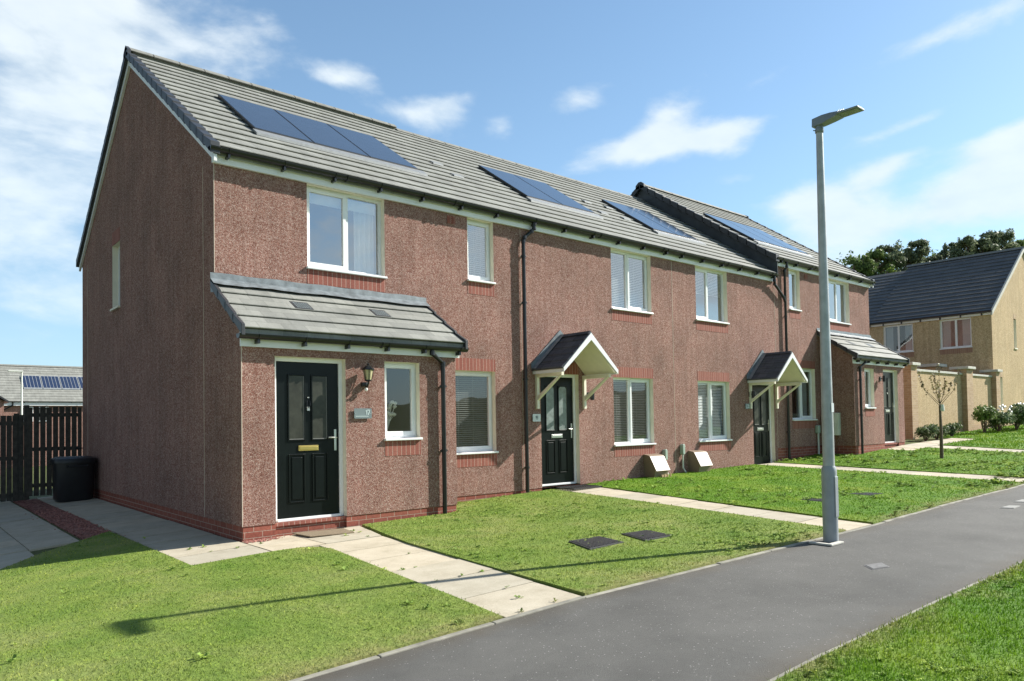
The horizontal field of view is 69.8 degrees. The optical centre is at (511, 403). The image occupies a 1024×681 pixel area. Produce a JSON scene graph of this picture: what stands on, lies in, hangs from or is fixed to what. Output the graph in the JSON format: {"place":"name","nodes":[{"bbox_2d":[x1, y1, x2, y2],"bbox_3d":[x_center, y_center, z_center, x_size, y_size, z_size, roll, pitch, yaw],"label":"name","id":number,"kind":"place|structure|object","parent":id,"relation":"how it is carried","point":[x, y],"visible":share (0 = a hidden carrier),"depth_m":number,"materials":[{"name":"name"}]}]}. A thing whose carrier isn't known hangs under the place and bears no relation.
{"place":"outdoors","nodes":[
{"label":"outdoors","id":0,"kind":"place"},
{"bbox_2d":[0,501,78,568],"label":"driveway","id":1,"kind":"structure","parent":0,"point":[23,534],"depth_m":10.53,"materials":[{"name":"grey concrete"}]},
{"bbox_2d":[32,507,290,543],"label":"gravel","id":2,"kind":"structure","parent":1,"relation":"on","point":[246,541],"depth_m":11.23,"materials":[{"name":"gravel"}]},
{"bbox_2d":[0,531,501,680],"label":"lawn","id":3,"kind":"structure","parent":0,"point":[299,673],"depth_m":5.60,"materials":[{"name":"green plant"}]},
{"bbox_2d":[6,540,462,680],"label":"weed","id":4,"kind":"object","parent":3,"relation":"on","point":[198,653],"visible":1,"depth_m":5.54,"materials":[{"name":"green plant"}]},
{"bbox_2d":[37,496,578,617],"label":"path","id":5,"kind":"structure","parent":0,"point":[487,589],"depth_m":8.20,"materials":[{"name":"beige concrete"}]},
{"bbox_2d":[49,456,96,501],"bbox_3d":[-8.893,1.525,14.876,0.800,0.890,0.818,0,-2,-41],"label":"storage bin","id":6,"kind":"object","parent":5,"relation":"on","point":[72,478],"visible":0.99,"depth_m":14.61,"materials":[{"name":"black plastic"}]},
{"bbox_2d":[293,528,353,536],"bbox_3d":[-2.399,1.663,9.386,0.684,0.014,0.446,0,-2,-34],"label":"doormat","id":7,"kind":"object","parent":5,"relation":"on","point":[339,531],"visible":1,"depth_m":9.35,"materials":[{"name":"beige fabric"}]},
{"bbox_2d":[141,529,557,611],"bbox_3d":[-1.817,1.646,8.155,6.608,0.094,1.884,-2,-2,40],"label":"weed","id":8,"kind":"object","parent":5,"relation":"on","point":[461,574],"visible":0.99,"depth_m":7.01,"materials":[{"name":"green plant"}]},
{"bbox_2d":[12,425,1010,555],"bbox_3d":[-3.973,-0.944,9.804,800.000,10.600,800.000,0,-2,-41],"label":"ground","id":9,"kind":"structure","parent":0,"point":[907,441],"depth_m":16.17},
{"bbox_2d":[0,396,8,445],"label":"gable house","id":10,"kind":"structure","parent":9,"relation":"on","point":[3,401],"depth_m":33.00,"materials":[{"name":"brick"}]},
{"bbox_2d":[0,413,23,501],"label":"garden fence","id":11,"kind":"object","parent":9,"relation":"on","point":[12,462],"visible":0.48,"depth_m":15.52,"materials":[{"name":"black wood"}]},
{"bbox_2d":[24,405,82,499],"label":"side gate","id":12,"kind":"structure","parent":11,"relation":"attached to","point":[29,448],"depth_m":15.73,"materials":[{"name":"brown wood"}]},
{"bbox_2d":[8,370,22,414],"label":"street lamp","id":13,"kind":"object","parent":9,"relation":"on","point":[21,387],"visible":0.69,"depth_m":48.56,"materials":[{"name":"white metal"}]},
{"bbox_2d":[0,364,82,466],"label":"bungalow house","id":14,"kind":"structure","parent":9,"relation":"on","point":[51,386],"depth_m":56.65,"materials":[{"name":"grey concrete"}]},
{"bbox_2d":[13,499,106,539],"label":"gravel","id":15,"kind":"structure","parent":9,"relation":"on","point":[32,505],"depth_m":12.31,"materials":[{"name":"gravel"}]},
{"bbox_2d":[76,46,526,541],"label":"terraced house","id":16,"kind":"structure","parent":9,"relation":"on","point":[300,314],"depth_m":11.18,"materials":[{"name":"red brick"}]},
{"bbox_2d":[110,227,119,311],"bbox_3d":[-7.500,-2.542,14.014,0.205,1.525,0.640,0,-2,-41],"label":"window","id":17,"kind":"structure","parent":16,"relation":"in","point":[116,234],"depth_m":14.22,"materials":[{"name":"white plastic"}]},
{"bbox_2d":[275,356,346,522],"bbox_3d":[-2.700,0.468,9.725,1.093,2.230,0.210,0,-2,-41],"label":"door","id":18,"kind":"structure","parent":16,"relation":"in","point":[310,411],"depth_m":9.74,"materials":[{"name":"black paint"}]},
{"bbox_2d":[306,183,386,292],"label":"window","id":19,"kind":"structure","parent":16,"relation":"in","point":[346,238],"depth_m":11.58,"materials":[{"name":"glass"}]},
{"bbox_2d":[384,361,422,455],"bbox_3d":[-1.902,0.097,10.949,0.627,1.341,1.095,0,-2,-41],"label":"window","id":20,"kind":"structure","parent":16,"relation":"in","point":[402,384],"depth_m":10.81,"materials":[{"name":"glass"}]},
{"bbox_2d":[455,358,498,467],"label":"window","id":21,"kind":"structure","parent":16,"relation":"in","point":[475,386],"depth_m":12.93,"materials":[{"name":"glass"}]},
{"bbox_2d":[467,217,495,296],"bbox_3d":[-0.874,-2.526,13.191,0.616,1.321,1.095,0,-2,-41],"label":"window","id":22,"kind":"structure","parent":16,"relation":"in","point":[480,279],"depth_m":13.01,"materials":[{"name":"glass"}]},
{"bbox_2d":[396,128,677,492],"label":"terraced house","id":23,"kind":"structure","parent":9,"relation":"on","point":[597,352],"depth_m":14.78,"materials":[{"name":"red brick"}]},
{"bbox_2d":[540,374,579,487],"bbox_3d":[0.858,0.505,14.030,1.110,2.215,0.210,0,-2,-41],"label":"door","id":24,"kind":"structure","parent":23,"relation":"in","point":[560,443],"depth_m":14.09,"materials":[{"name":"black paint"}]},
{"bbox_2d":[611,248,653,324],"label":"window","id":25,"kind":"structure","parent":23,"relation":"in","point":[630,271],"depth_m":15.73,"materials":[{"name":"glass"}]},
{"bbox_2d":[613,367,655,456],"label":"window","id":26,"kind":"structure","parent":23,"relation":"in","point":[633,393],"depth_m":15.70,"materials":[{"name":"glass"}]},
{"bbox_2d":[289,484,1023,680],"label":"kerb","id":27,"kind":"structure","parent":9,"relation":"on","point":[385,654],"depth_m":5.51,"materials":[{"name":"concrete"}]},
{"bbox_2d":[541,170,807,472],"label":"terraced house","id":28,"kind":"structure","parent":9,"relation":"on","point":[731,367],"depth_m":17.87,"materials":[{"name":"red brick"}]},
{"bbox_2d":[695,266,729,332],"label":"window","id":29,"kind":"structure","parent":28,"relation":"in","point":[710,284],"depth_m":17.78,"materials":[{"name":"glass"}]},
{"bbox_2d":[697,371,732,450],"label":"window","id":30,"kind":"structure","parent":28,"relation":"in","point":[713,395],"depth_m":17.50,"materials":[{"name":"glass"}]},
{"bbox_2d":[752,384,774,464],"bbox_3d":[6.355,0.538,18.727,1.010,2.115,0.180,0,-2,-41],"label":"door","id":31,"kind":"structure","parent":28,"relation":"in","point":[763,406],"depth_m":18.85,"materials":[{"name":"black paint"}]},
{"bbox_2d":[630,182,909,460],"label":"terraced house","id":32,"kind":"structure","parent":9,"relation":"on","point":[867,389],"depth_m":20.51,"materials":[{"name":"red brick"}]},
{"bbox_2d":[789,269,801,319],"bbox_3d":[7.330,-2.927,20.248,0.616,1.321,1.095,0,-2,-41],"label":"window","id":33,"kind":"structure","parent":32,"relation":"in","point":[794,280],"depth_m":20.09,"materials":[{"name":"white plastic"}]},
{"bbox_2d":[792,360,817,428],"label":"window","id":34,"kind":"structure","parent":32,"relation":"in","point":[803,397],"depth_m":20.46,"materials":[{"name":"glass"}]},
{"bbox_2d":[828,279,851,331],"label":"window","id":35,"kind":"structure","parent":32,"relation":"in","point":[838,290],"depth_m":22.00,"materials":[{"name":"glass"}]},
{"bbox_2d":[864,368,876,415],"bbox_3d":[9.683,-0.283,20.908,0.627,1.341,1.095,0,-2,-41],"label":"window","id":36,"kind":"structure","parent":32,"relation":"in","point":[870,407],"depth_m":20.75,"materials":[{"name":"glass"}]},
{"bbox_2d":[883,370,898,442],"bbox_3d":[11.021,0.101,21.497,0.993,2.130,0.180,0,-2,-41],"label":"door","id":37,"kind":"structure","parent":32,"relation":"in","point":[890,395],"depth_m":21.67,"materials":[{"name":"black paint"}]},
{"bbox_2d":[849,258,866,273],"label":"broadleaf tree","id":38,"kind":"object","parent":9,"relation":"on","point":[856,263],"visible":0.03,"depth_m":69.82,"materials":[{"name":"green plant"}]},
{"bbox_2d":[845,254,877,275],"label":"broadleaf tree","id":39,"kind":"object","parent":9,"relation":"on","point":[870,265],"visible":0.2,"depth_m":69.87,"materials":[{"name":"green plant"}]},
{"bbox_2d":[861,248,896,276],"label":"broadleaf tree","id":40,"kind":"object","parent":9,"relation":"on","point":[877,254],"visible":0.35,"depth_m":71.42,"materials":[{"name":"green plant"}]},
{"bbox_2d":[874,239,907,273],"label":"pine tree","id":41,"kind":"object","parent":9,"relation":"on","point":[893,252],"visible":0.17,"depth_m":72.23,"materials":[{"name":"plant"}]},
{"bbox_2d":[886,267,896,273],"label":"broadleaf tree","id":42,"kind":"object","parent":9,"relation":"on","point":[890,270],"visible":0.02,"depth_m":61.98,"materials":[{"name":"green plant"}]},
{"bbox_2d":[768,561,1021,680],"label":"kerb","id":43,"kind":"structure","parent":9,"relation":"on","point":[816,657],"depth_m":4.62,"materials":[{"name":"concrete"}]},
{"bbox_2d":[899,245,920,270],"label":"pine tree","id":44,"kind":"object","parent":9,"relation":"on","point":[911,257],"visible":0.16,"depth_m":73.43,"materials":[{"name":"plant"}]},
{"bbox_2d":[903,238,932,264],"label":"pine tree","id":45,"kind":"object","parent":9,"relation":"on","point":[923,249],"visible":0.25,"depth_m":74.03,"materials":[{"name":"plant"}]},
{"bbox_2d":[914,425,938,440],"bbox_3d":[13.316,0.971,23.528,0.706,0.560,0.892,0,-2,-41],"label":"shrub","id":46,"kind":"object","parent":9,"relation":"on","point":[925,432],"visible":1,"depth_m":23.41,"materials":[{"name":"green plant"}]},
{"bbox_2d":[924,254,942,261],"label":"pine tree","id":47,"kind":"object","parent":9,"relation":"on","point":[934,257],"visible":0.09,"depth_m":75.37,"materials":[{"name":"green plant"}]},
{"bbox_2d":[926,424,950,439],"bbox_3d":[14.024,0.952,24.230,0.946,0.570,0.773,-1,-2,-3],"label":"shrub","id":48,"kind":"object","parent":9,"relation":"on","point":[944,431],"visible":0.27,"depth_m":24.13,"materials":[{"name":"green plant"}]},
{"bbox_2d":[938,242,950,258],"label":"pine tree","id":49,"kind":"object","parent":9,"relation":"on","point":[944,252],"visible":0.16,"depth_m":76.56,"materials":[{"name":"green plant"}]},
{"bbox_2d":[868,246,1023,425],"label":"detached house","id":50,"kind":"structure","parent":9,"relation":"on","point":[967,310],"depth_m":32.81,"materials":[{"name":"beige brick"}]},
{"bbox_2d":[883,323,913,356],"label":"window","id":51,"kind":"structure","parent":50,"relation":"in","point":[899,338],"depth_m":33.47,"materials":[{"name":"glass"}]},
{"bbox_2d":[939,317,972,354],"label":"window","id":52,"kind":"structure","parent":50,"relation":"in","point":[954,333],"depth_m":31.71,"materials":[{"name":"glass"}]},
{"bbox_2d":[903,362,1002,439],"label":"garden wall","id":53,"kind":"structure","parent":9,"relation":"on","point":[963,399],"depth_m":27.15,"materials":[{"name":"buff roughcast render"},{"name":"cast stone"}]},
{"bbox_2d":[948,242,960,254],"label":"pine tree","id":54,"kind":"object","parent":9,"relation":"on","point":[952,245],"visible":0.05,"depth_m":77.78,"materials":[{"name":"green plant"}]},
{"bbox_2d":[947,235,978,257],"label":"tree","id":55,"kind":"object","parent":9,"relation":"on","point":[965,243],"visible":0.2,"depth_m":69.59,"materials":[{"name":"green plant"}]},
{"bbox_2d":[966,238,1000,252],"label":"tree","id":56,"kind":"object","parent":9,"relation":"on","point":[984,245],"visible":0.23,"depth_m":70.22,"materials":[{"name":"green plant"}]},
{"bbox_2d":[979,229,1003,250],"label":"tree","id":57,"kind":"object","parent":9,"relation":"on","point":[995,236],"visible":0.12,"depth_m":71.50,"materials":[{"name":"green plant"}]},
{"bbox_2d":[992,228,1020,248],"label":"tree","id":58,"kind":"object","parent":9,"relation":"on","point":[1008,235],"visible":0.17,"depth_m":72.14,"materials":[{"name":"green plant"}]},
{"bbox_2d":[1016,239,1023,246],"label":"broadleaf tree","id":59,"kind":"object","parent":9,"relation":"on","point":[1020,242],"visible":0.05,"depth_m":74.46,"materials":[{"name":"green plant"}]},
{"bbox_2d":[0,0,1023,366],"label":"sky","id":60,"kind":"structure","parent":0,"point":[712,102],"materials":[{"name":"blue"}]},
{"bbox_2d":[362,489,845,595],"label":"lawn","id":61,"kind":"structure","parent":0,"point":[606,565],"depth_m":8.51,"materials":[{"name":"green plant"}]},
{"bbox_2d":[569,536,623,549],"bbox_3d":[0.912,1.549,8.094,0.690,0.047,0.520,0,-2,-41],"label":"manhole cover","id":62,"kind":"object","parent":61,"relation":"on","point":[597,542],"visible":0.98,"depth_m":8.03,"materials":[{"name":"metal"}]},
{"bbox_2d":[622,530,670,540],"bbox_3d":[1.543,1.544,8.517,0.600,0.047,0.500,0,-2,-41],"label":"manhole cover","id":63,"kind":"object","parent":61,"relation":"on","point":[649,535],"visible":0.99,"depth_m":8.45,"materials":[{"name":"metal"}]},
{"bbox_2d":[304,486,1023,680],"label":"pavement","id":64,"kind":"structure","parent":0,"point":[768,616],"depth_m":5.21,"materials":[{"name":"grey asphalt"}]},
{"bbox_2d":[809,541,843,545],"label":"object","id":65,"kind":"object","parent":64,"relation":"on","point":[828,544],"visible":1,"depth_m":7.83,"materials":[{"name":"grey concrete"}]},
{"bbox_2d":[812,105,863,542],"bbox_3d":[3.577,-0.808,7.945,0.176,4.750,0.538,0,-2,-41],"label":"street lamp","id":66,"kind":"object","parent":64,"relation":"on","point":[830,499],"visible":0.99,"depth_m":8.04,"materials":[{"name":"metal"}]},
{"bbox_2d":[864,562,888,569],"bbox_3d":[3.334,1.504,6.691,0.349,0.044,0.175,0,-2,-27],"label":"manhole cover","id":67,"kind":"object","parent":64,"relation":"on","point":[881,565],"visible":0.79,"depth_m":6.65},
{"bbox_2d":[1000,505,1018,508],"bbox_3d":[7.015,1.475,10.303,0.450,0.044,0.160,0,-2,-41],"label":"manhole cover","id":68,"kind":"object","parent":64,"relation":"on","point":[1012,506],"visible":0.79,"depth_m":10.29,"materials":[{"name":"concrete"}]},
{"bbox_2d":[559,487,870,530],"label":"path","id":69,"kind":"structure","parent":0,"point":[776,515],"depth_m":10.96,"materials":[{"name":"beige concrete"}]},
{"bbox_2d":[556,484,601,489],"bbox_3d":[1.266,1.582,13.816,0.760,0.022,0.460,0,-2,-41],"label":"doormat","id":70,"kind":"object","parent":69,"relation":"on","point":[576,487],"visible":1,"depth_m":13.72,"materials":[{"name":"black rubber"}]},
{"bbox_2d":[586,464,1023,524],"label":"lawn","id":71,"kind":"structure","parent":0,"point":[845,503],"depth_m":12.58,"materials":[{"name":"green plant"}]},
{"bbox_2d":[801,498,821,501],"bbox_3d":[4.794,1.515,11.394,0.500,0.047,0.450,0,-2,-41],"label":"manhole cover","id":72,"kind":"object","parent":71,"relation":"on","point":[814,499],"visible":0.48,"depth_m":11.35,"materials":[{"name":"metal"}]},
{"bbox_2d":[849,492,883,495],"bbox_3d":[5.777,1.500,11.975,0.450,0.047,0.450,0,-2,-41],"label":"manhole cover","id":73,"kind":"object","parent":71,"relation":"on","point":[868,493],"visible":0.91,"depth_m":11.95,"materials":[{"name":"metal"}]},
{"bbox_2d":[759,463,1023,481],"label":"path","id":74,"kind":"structure","parent":0,"point":[917,473],"depth_m":15.49,"materials":[{"name":"beige concrete"}]},
{"bbox_2d":[836,248,949,274],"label":"undergrowth","id":75,"kind":"object","parent":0,"point":[897,268],"visible":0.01,"depth_m":79.70,"materials":[{"name":"green plant"}]},
{"bbox_2d":[762,560,1023,680],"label":"lawn","id":76,"kind":"structure","parent":0,"point":[937,646],"depth_m":4.30,"materials":[{"name":"green plant"}]},
{"bbox_2d":[774,447,1023,477],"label":"lawn","id":77,"kind":"structure","parent":0,"point":[931,456],"depth_m":17.86,"materials":[{"name":"green plant"}]},
{"bbox_2d":[915,363,960,457],"bbox_3d":[10.610,0.254,18.282,0.651,2.505,1.009,0,-2,-41],"label":"young tree","id":78,"kind":"object","parent":77,"relation":"on","point":[941,406],"visible":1,"depth_m":18.28,"materials":[{"name":"brown plant"}]},
{"bbox_2d":[889,438,1023,451],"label":"path","id":79,"kind":"structure","parent":0,"point":[931,444],"depth_m":21.25,"materials":[{"name":"beige concrete"}]},
{"bbox_2d":[939,425,1023,449],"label":"lawn","id":80,"kind":"structure","parent":0,"point":[996,447],"depth_m":23.20,"materials":[{"name":"green plant"}]},
{"bbox_2d":[942,422,962,435],"bbox_3d":[15.026,0.920,25.099,0.751,0.561,0.598,-1,-2,-11],"label":"shrub","id":81,"kind":"object","parent":80,"relation":"on","point":[953,428],"visible":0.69,"depth_m":24.99,"materials":[{"name":"green plant"}]},
{"bbox_2d":[971,404,999,432],"bbox_3d":[16.785,0.585,26.115,0.944,1.114,0.798,-1,-2,-10],"label":"shrub","id":82,"kind":"object","parent":80,"relation":"on","point":[982,413],"visible":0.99,"depth_m":26.02,"materials":[{"name":"green plant"}]},
{"bbox_2d":[983,411,1016,430],"bbox_3d":[17.896,0.701,26.809,0.980,0.821,1.141,-1,-2,-12],"label":"shrub","id":83,"kind":"object","parent":80,"relation":"on","point":[1003,418],"visible":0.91,"depth_m":26.60,"materials":[{"name":"green plant"}]},
{"bbox_2d":[997,403,1023,429],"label":"shrub","id":84,"kind":"object","parent":80,"relation":"on","point":[1019,414],"visible":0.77,"depth_m":27.38,"materials":[{"name":"green plant"}]}
]}

